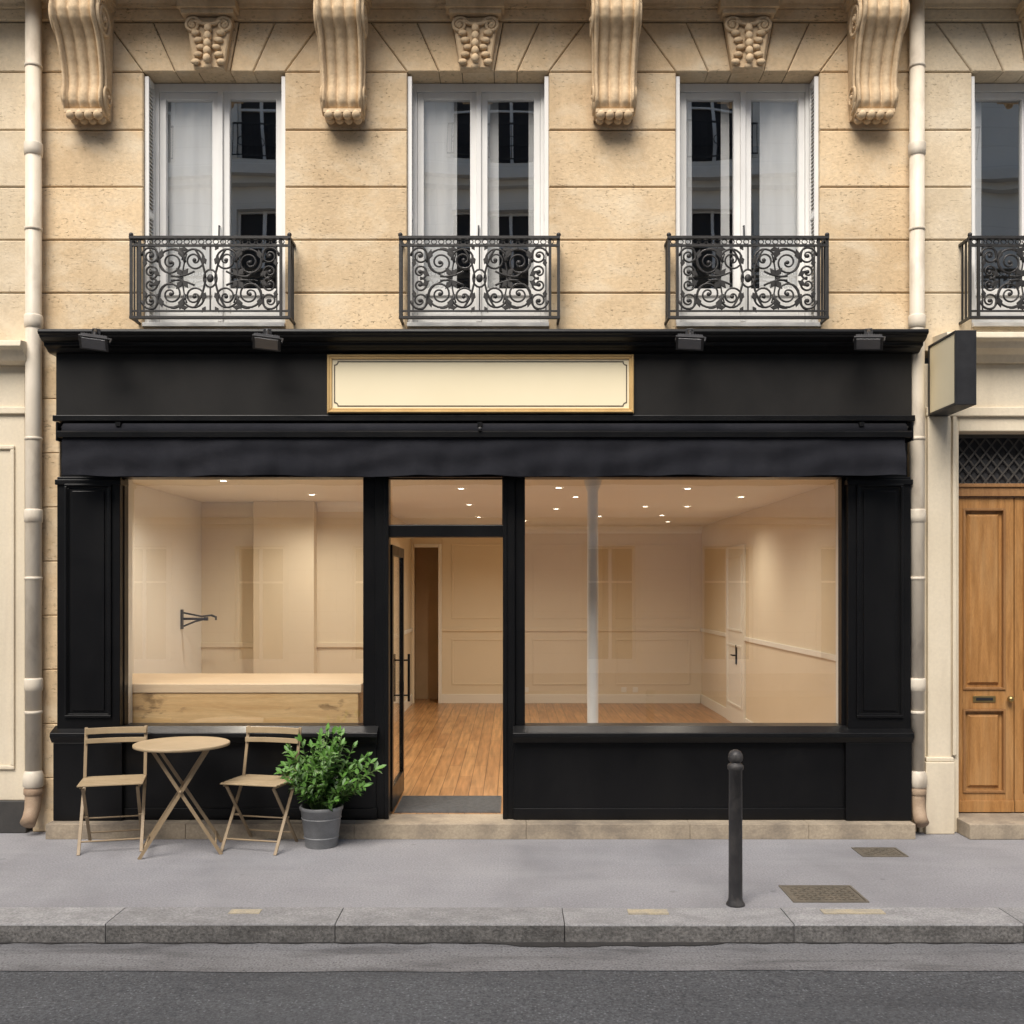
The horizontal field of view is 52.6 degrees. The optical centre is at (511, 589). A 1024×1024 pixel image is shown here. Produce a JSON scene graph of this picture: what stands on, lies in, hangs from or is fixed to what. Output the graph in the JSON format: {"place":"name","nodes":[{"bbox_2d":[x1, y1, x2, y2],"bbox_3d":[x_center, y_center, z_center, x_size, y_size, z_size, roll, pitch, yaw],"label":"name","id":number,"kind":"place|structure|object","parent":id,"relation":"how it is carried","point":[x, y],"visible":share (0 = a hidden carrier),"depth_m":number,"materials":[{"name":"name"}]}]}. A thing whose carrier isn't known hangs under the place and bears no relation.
{"place":"outdoors","nodes":[
{"label":"outdoors","id":0,"kind":"place"},
{"bbox_2d":[231,102,275,288],"bbox_3d":[-2.591,-3.496,10.260,2.535,2.717,1.980,0,0,0],"label":"room","id":1,"kind":"object","parent":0,"point":[253,168],"visible":0.06,"depth_m":11.20,"materials":[{"name":"paint"}]},
{"bbox_2d":[168,102,211,288],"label":"curtains","id":2,"kind":"object","parent":1,"relation":"attached to","point":[189,168],"visible":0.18,"depth_m":9.31,"materials":[{"name":"white fabric"}]},
{"bbox_2d":[218,480,744,521],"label":"downlights","id":3,"kind":"object","parent":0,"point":[553,487],"visible":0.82,"depth_m":12.15,"materials":[{"name":"white paint"}]},
{"bbox_2d":[0,830,1023,908],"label":"pavement","id":4,"kind":"structure","parent":0,"point":[955,870],"depth_m":7.69,"materials":[{"name":"concrete"}]},
{"bbox_2d":[0,340,32,832],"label":"ground floor facade","id":5,"kind":"structure","parent":4,"relation":"on","point":[12,558],"depth_m":8.95,"materials":[{"name":"stone"}]},
{"bbox_2d":[0,9,24,340],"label":"stone walls","id":6,"kind":"structure","parent":5,"relation":"on","point":[12,140],"depth_m":9.00,"materials":[{"name":"stone"}]},
{"bbox_2d":[0,0,24,8],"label":"storey","id":7,"kind":"object","parent":6,"relation":"on","point":[12,4],"depth_m":8.94,"materials":[{"name":"stone"}]},
{"bbox_2d":[0,187,24,293],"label":"mortar backing","id":8,"kind":"object","parent":6,"relation":"attached to","point":[12,240],"depth_m":9.02,"materials":[{"name":"beige concrete"}]},
{"bbox_2d":[76,725,147,855],"bbox_3d":[-3.261,1.623,8.466,0.496,0.958,0.469,0,0,-15],"label":"bistro chair","id":9,"kind":"object","parent":4,"relation":"on","point":[111,780],"visible":0.98,"depth_m":8.54,"materials":[{"name":"beige wood"}]},
{"bbox_2d":[132,736,229,859],"bbox_3d":[-2.660,1.668,8.340,0.750,0.878,0.750,0,0,-15],"label":"bistro table","id":10,"kind":"object","parent":4,"relation":"on","point":[205,745],"visible":0.99,"depth_m":8.21,"materials":[{"name":"beige wood"}]},
{"bbox_2d":[220,725,301,855],"bbox_3d":[-2.049,1.623,8.466,0.496,0.958,0.469,0,0,14],"label":"bistro chair","id":11,"kind":"object","parent":4,"relation":"on","point":[275,782],"visible":0.94,"depth_m":8.51,"materials":[{"name":"beige wood"}]},
{"bbox_2d":[274,722,385,849],"bbox_3d":[-1.501,1.596,8.539,0.889,1.007,0.828,0,0,-27],"label":"potted plant","id":12,"kind":"object","parent":4,"relation":"on","point":[321,818],"visible":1,"depth_m":8.42,"materials":[{"name":"green plant"}]},
{"bbox_2d":[33,348,916,831],"bbox_3d":[-0.322,-0.003,9.120,7.678,4.205,0.280,0,0,0],"label":"ground floor stone","id":13,"kind":"object","parent":4,"relation":"on","point":[51,458],"visible":0.16,"depth_m":8.98,"materials":[{"name":"stone"}]},
{"bbox_2d":[46,814,914,838],"bbox_3d":[-0.265,2.036,8.918,7.328,0.128,0.405,0,0,0],"label":"stone step","id":14,"kind":"object","parent":4,"relation":"on","point":[445,826],"visible":0.77,"depth_m":8.71,"materials":[{"name":"beige stone"}]},
{"bbox_2d":[37,329,928,820],"bbox_3d":[-0.240,-0.116,8.857,7.420,4.169,0.485,0,0,0],"label":"timber shopfront","id":15,"kind":"object","parent":14,"relation":"on","point":[855,763],"visible":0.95,"depth_m":8.85,"materials":[{"name":"black paint"}]},
{"bbox_2d":[78,328,111,351],"bbox_3d":[-3.431,-2.067,8.527,0.257,0.216,0.270,0,0,-16],"label":"wall floodlight","id":16,"kind":"object","parent":15,"relation":"attached to","point":[95,340],"depth_m":8.45,"materials":[{"name":"metal"}]},
{"bbox_2d":[252,328,283,351],"bbox_3d":[-2.013,-2.067,8.526,0.257,0.216,0.270,0,0,-11],"label":"wall floodlight","id":17,"kind":"object","parent":15,"relation":"attached to","point":[267,339],"depth_m":8.45,"materials":[{"name":"metal"}]},
{"bbox_2d":[391,545,409,811],"bbox_3d":[-1.073,0.775,9.590,0.169,2.350,0.980,0,0,0],"label":"entrance door","id":18,"kind":"structure","parent":15,"relation":"attached to","point":[397,672],"depth_m":9.66,"materials":[{"name":"black paint"}]},
{"bbox_2d":[42,9,908,347],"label":"stone walls","id":19,"kind":"structure","parent":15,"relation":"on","point":[348,239],"depth_m":9.00,"materials":[{"name":"stone"}]},
{"bbox_2d":[20,0,43,827],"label":"drainpipe","id":20,"kind":"object","parent":19,"relation":"attached to","point":[33,782],"visible":0.99,"depth_m":8.84,"materials":[{"name":"beige metal"}]},
{"bbox_2d":[48,0,117,124],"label":"cornice bracket","id":21,"kind":"object","parent":19,"relation":"attached to","point":[76,25],"visible":1,"depth_m":8.79,"materials":[{"name":"stone"}]},
{"bbox_2d":[177,0,239,72],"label":"keystone ornament","id":22,"kind":"object","parent":19,"relation":"attached to","point":[209,25],"visible":1,"depth_m":8.89,"materials":[{"name":"stone"}]},
{"bbox_2d":[129,232,295,324],"bbox_3d":[-2.565,-2.672,8.898,1.386,0.735,0.244,0,0,0],"label":"balcony railing","id":23,"kind":"object","parent":19,"relation":"attached to","point":[136,301],"visible":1,"depth_m":8.79,"materials":[{"name":"metal"}]},
{"bbox_2d":[142,84,284,326],"bbox_3d":[-2.591,-3.395,9.125,1.233,2.215,0.310,0,0,0],"label":"window frame","id":24,"kind":"object","parent":19,"relation":"attached to","point":[221,97],"visible":0.73,"depth_m":9.21,"materials":[{"name":"white wood"}]},
{"bbox_2d":[145,76,285,322],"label":"shutters","id":25,"kind":"object","parent":24,"relation":"attached to","point":[149,157],"visible":0.63,"depth_m":9.04,"materials":[{"name":"white paint"}]},
{"bbox_2d":[313,0,371,124],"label":"cornice bracket","id":26,"kind":"object","parent":19,"relation":"attached to","point":[341,28],"visible":1,"depth_m":8.78,"materials":[{"name":"stone"}]},
{"bbox_2d":[42,0,843,8],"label":"storey","id":27,"kind":"object","parent":19,"relation":"on","point":[508,4],"depth_m":8.94,"materials":[{"name":"stone"}]},
{"bbox_2d":[446,0,503,72],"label":"keystone ornament","id":28,"kind":"object","parent":19,"relation":"attached to","point":[475,25],"visible":1,"depth_m":8.89,"materials":[{"name":"stone"}]},
{"bbox_2d":[42,23,908,293],"bbox_3d":[-0.322,-3.538,9.130,7.658,2.918,0.220,0,0,0],"label":"mortar backing","id":29,"kind":"object","parent":19,"relation":"attached to","point":[552,187],"visible":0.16,"depth_m":9.02,"materials":[{"name":"beige stone"}]},
{"bbox_2d":[407,84,548,327],"bbox_3d":[-0.296,-3.395,9.125,1.233,2.215,0.310,0,0,0],"label":"window frame","id":30,"kind":"object","parent":19,"relation":"attached to","point":[478,97],"visible":0.8,"depth_m":9.21,"materials":[{"name":"white wood"}]},
{"bbox_2d":[408,76,548,321],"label":"shutters","id":31,"kind":"object","parent":30,"relation":"attached to","point":[546,156],"visible":0.8,"depth_m":9.04,"materials":[{"name":"white paint"}]},
{"bbox_2d":[457,102,528,288],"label":"window panes","id":32,"kind":"object","parent":30,"relation":"in","point":[513,121],"depth_m":11.20,"materials":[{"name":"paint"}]},
{"bbox_2d":[424,102,533,288],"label":"curtains","id":33,"kind":"object","parent":32,"relation":"attached to","point":[440,168],"visible":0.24,"depth_m":9.31,"materials":[{"name":"white fabric"}]},
{"bbox_2d":[398,232,560,324],"bbox_3d":[-0.276,-2.672,8.898,1.386,0.735,0.244,0,0,0],"label":"balcony railing","id":34,"kind":"object","parent":19,"relation":"attached to","point":[479,278],"visible":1,"depth_m":8.79,"materials":[{"name":"metal"}]},
{"bbox_2d":[586,0,641,124],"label":"cornice bracket","id":35,"kind":"object","parent":19,"relation":"attached to","point":[615,29],"visible":1,"depth_m":8.78,"materials":[{"name":"stone"}]},
{"bbox_2d":[664,232,828,324],"bbox_3d":[2.007,-2.672,8.898,1.386,0.735,0.244,0,0,0],"label":"balcony railing","id":36,"kind":"object","parent":19,"relation":"attached to","point":[775,273],"visible":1,"depth_m":8.79,"materials":[{"name":"metal"}]},
{"bbox_2d":[676,84,820,326],"bbox_3d":[2.052,-3.395,9.125,1.250,2.215,0.310,0,0,0],"label":"window frame","id":37,"kind":"object","parent":19,"relation":"attached to","point":[741,97],"visible":0.74,"depth_m":9.21,"materials":[{"name":"white wood"}]},
{"bbox_2d":[675,76,817,322],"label":"shutters","id":38,"kind":"object","parent":37,"relation":"attached to","point":[813,158],"visible":0.66,"depth_m":9.04,"materials":[{"name":"white paint"}]},
{"bbox_2d":[718,0,779,72],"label":"keystone ornament","id":39,"kind":"object","parent":19,"relation":"attached to","point":[747,24],"visible":1,"depth_m":8.89,"materials":[{"name":"stone"}]},
{"bbox_2d":[843,0,909,124],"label":"cornice bracket","id":40,"kind":"object","parent":19,"relation":"attached to","point":[876,29],"visible":1,"depth_m":8.78,"materials":[{"name":"stone"}]},
{"bbox_2d":[327,354,633,413],"bbox_3d":[-0.268,-1.758,8.825,2.613,0.502,0.051,0,0,0],"label":"shop sign","id":41,"kind":"object","parent":15,"relation":"attached to","point":[480,383],"visible":1,"depth_m":8.82,"materials":[{"name":"beige metal"}]},
{"bbox_2d":[56,422,913,476],"bbox_3d":[-0.229,-1.180,8.740,7.163,0.472,0.280,0,0,0],"label":"awning","id":42,"kind":"object","parent":15,"relation":"attached to","point":[477,448],"visible":1,"depth_m":8.65,"materials":[{"name":"fabric"}]},
{"bbox_2d":[675,328,705,350],"bbox_3d":[1.470,-2.067,8.525,0.257,0.216,0.270,0,0,9],"label":"wall floodlight","id":43,"kind":"object","parent":15,"relation":"attached to","point":[689,339],"depth_m":8.45,"materials":[{"name":"metal"}]},
{"bbox_2d":[853,328,885,350],"bbox_3d":[2.942,-2.067,8.525,0.257,0.216,0.270,0,0,18],"label":"wall floodlight","id":44,"kind":"object","parent":15,"relation":"attached to","point":[868,339],"depth_m":8.45,"materials":[{"name":"metal"}]},
{"bbox_2d":[391,699,731,813],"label":"interior floor","id":45,"kind":"structure","parent":4,"relation":"on","point":[453,749],"depth_m":14.41,"materials":[{"name":"brown wood"}]},
{"bbox_2d":[132,673,362,722],"bbox_3d":[-2.605,1.400,9.723,2.550,1.140,1.155,0,0,0],"label":"wooden counter","id":46,"kind":"object","parent":45,"relation":"on","point":[247,697],"visible":0.2,"depth_m":9.15,"materials":[{"name":"brown wood"}]},
{"bbox_2d":[394,796,500,812],"bbox_3d":[-0.570,1.961,9.498,0.940,0.018,0.705,0,0,0],"label":"door mat","id":47,"kind":"object","parent":45,"relation":"on","point":[449,804],"depth_m":9.42,"materials":[{"name":"fabric"}]},
{"bbox_2d":[128,479,837,723],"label":"interior walls","id":48,"kind":"structure","parent":45,"relation":"on","point":[268,574],"depth_m":13.00,"materials":[{"name":"beige paint"}]},
{"bbox_2d":[180,609,216,628],"bbox_3d":[-3.689,0.345,12.200,0.423,0.230,0.060,0,0,0],"label":"wall mounted arm","id":49,"kind":"object","parent":48,"relation":"attached to","point":[182,619],"depth_m":12.19,"materials":[{"name":"metal"}]},
{"bbox_2d":[525,687,637,691],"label":"wall sockets","id":50,"kind":"object","parent":48,"relation":"attached to","point":[623,689],"depth_m":17.99,"materials":[{"name":"beige plastic"}]},
{"bbox_2d":[726,544,745,722],"bbox_3d":[3.249,0.660,15.200,0.100,2.620,1.200,0,0,0],"label":"interior door","id":51,"kind":"structure","parent":48,"relation":"in","point":[735,634],"depth_m":15.07,"materials":[{"name":"beige wood"}]},
{"bbox_2d":[584,480,601,722],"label":"interior column","id":52,"kind":"structure","parent":45,"relation":"on","point":[592,487],"depth_m":9.95,"materials":[{"name":"white paint"}]},
{"bbox_2d":[726,749,744,907],"bbox_3d":[1.490,1.583,6.900,0.124,1.035,0.124,0,0,0],"label":"bollard","id":53,"kind":"object","parent":4,"relation":"on","point":[735,767],"visible":1,"depth_m":6.86,"materials":[{"name":"metal"}]},
{"bbox_2d":[779,885,868,902],"bbox_3d":[2.145,2.111,7.145,0.510,0.039,0.390,0,0,0],"label":"manhole cover","id":54,"kind":"object","parent":4,"relation":"on","point":[822,893],"visible":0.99,"depth_m":7.12,"materials":[{"name":"metal"}]},
{"bbox_2d":[851,847,908,856],"bbox_3d":[2.940,2.111,8.280,0.360,0.039,0.280,0,0,0],"label":"manhole cover","id":55,"kind":"object","parent":4,"relation":"on","point":[878,851],"visible":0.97,"depth_m":8.26,"materials":[{"name":"metal"}]},
{"bbox_2d":[917,332,1023,839],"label":"ground floor facade","id":56,"kind":"structure","parent":4,"relation":"on","point":[998,408],"depth_m":8.92,"materials":[{"name":"stone"}]},
{"bbox_2d":[908,0,928,827],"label":"drainpipe","id":57,"kind":"object","parent":56,"relation":"attached to","point":[916,156],"visible":0.95,"depth_m":8.84,"materials":[{"name":"beige metal"}]},
{"bbox_2d":[928,330,975,415],"bbox_3d":[3.675,-1.802,8.690,0.174,0.605,0.620,0,0,0],"label":"projecting sign","id":58,"kind":"object","parent":56,"relation":"attached to","point":[951,373],"visible":1,"depth_m":8.47,"materials":[{"name":"metal"}]},
{"bbox_2d":[925,9,1023,357],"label":"stone walls","id":59,"kind":"structure","parent":56,"relation":"on","point":[962,46],"depth_m":9.00,"materials":[{"name":"stone"}]},
{"bbox_2d":[925,0,1021,8],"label":"storey","id":60,"kind":"object","parent":59,"relation":"on","point":[971,4],"depth_m":8.94,"materials":[{"name":"stone"}]},
{"bbox_2d":[925,23,1023,293],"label":"mortar backing","id":61,"kind":"object","parent":59,"relation":"attached to","point":[950,240],"visible":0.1,"depth_m":9.02,"materials":[{"name":"beige concrete"}]},
{"bbox_2d":[958,232,1023,324],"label":"balcony railing","id":62,"kind":"object","parent":59,"relation":"attached to","point":[1019,273],"visible":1,"depth_m":8.79,"materials":[{"name":"metal"}]},
{"bbox_2d":[972,84,1023,326],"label":"window frame","id":63,"kind":"object","parent":59,"relation":"attached to","point":[999,92],"visible":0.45,"depth_m":9.21,"materials":[{"name":"white wood"}]},
{"bbox_2d":[971,76,974,322],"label":"shutters","id":64,"kind":"object","parent":63,"relation":"attached to","point":[973,174],"visible":0.26,"depth_m":9.04,"materials":[{"name":"white paint"}]},
{"bbox_2d":[1016,0,1023,38],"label":"keystone ornament","id":65,"kind":"object","parent":59,"relation":"attached to","point":[1020,10],"visible":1,"depth_m":8.93,"materials":[{"name":"stone"}]},
{"bbox_2d":[959,484,1023,811],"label":"wooden entrance door","id":66,"kind":"structure","parent":56,"relation":"attached to","point":[991,647],"depth_m":9.14,"materials":[{"name":"brown wood"}]},
{"bbox_2d":[959,434,1023,483],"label":"transom grille","id":67,"kind":"object","parent":66,"relation":"attached to","point":[991,458],"visible":0.7,"depth_m":9.19,"materials":[{"name":"metal"}]},
{"bbox_2d":[0,970,1023,1023],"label":"road","id":68,"kind":"structure","parent":0,"point":[589,997],"depth_m":5.64,"materials":[{"name":"grey asphalt"}]},
{"bbox_2d":[0,907,1023,941],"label":"kerb","id":69,"kind":"structure","parent":68,"relation":"on","point":[304,924],"depth_m":6.49,"materials":[{"name":"stone"}]},
{"bbox_2d":[228,909,885,914],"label":"kerb paint marks","id":70,"kind":"object","parent":69,"relation":"on","point":[654,911],"visible":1,"depth_m":6.73},
{"bbox_2d":[0,943,1023,971],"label":"gutter strip","id":71,"kind":"object","parent":68,"relation":"on","point":[316,957],"visible":0.62,"depth_m":6.24,"materials":[{"name":"concrete"}]},
{"bbox_2d":[0,939,1023,946],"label":"damp patch","id":72,"kind":"object","parent":71,"relation":"on","point":[566,944],"visible":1,"depth_m":6.49,"materials":[{"name":"grey asphalt"}]},
{"bbox_2d":[692,102,759,288],"bbox_3d":[2.052,-3.496,10.260,2.552,2.717,1.980,0,0,0],"label":"room","id":73,"kind":"object","parent":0,"point":[706,168],"visible":0.06,"depth_m":11.20,"materials":[{"name":"paint"}]},
{"bbox_2d":[686,102,796,288],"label":"curtains","id":74,"kind":"object","parent":73,"relation":"attached to","point":[778,168],"visible":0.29,"depth_m":9.31,"materials":[{"name":"white fabric"}]},
{"bbox_2d":[925,102,1018,363],"bbox_3d":[4.617,-3.496,10.260,2.535,2.717,1.980,0,0,0],"label":"room","id":75,"kind":"object","parent":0,"point":[999,168],"depth_m":11.20,"materials":[{"name":"paint"}]},
{"bbox_2d":[975,102,980,288],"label":"curtains","id":76,"kind":"object","parent":75,"relation":"attached to","point":[977,168],"visible":0.12,"depth_m":9.30,"materials":[{"name":"white fabric"}]}
]}

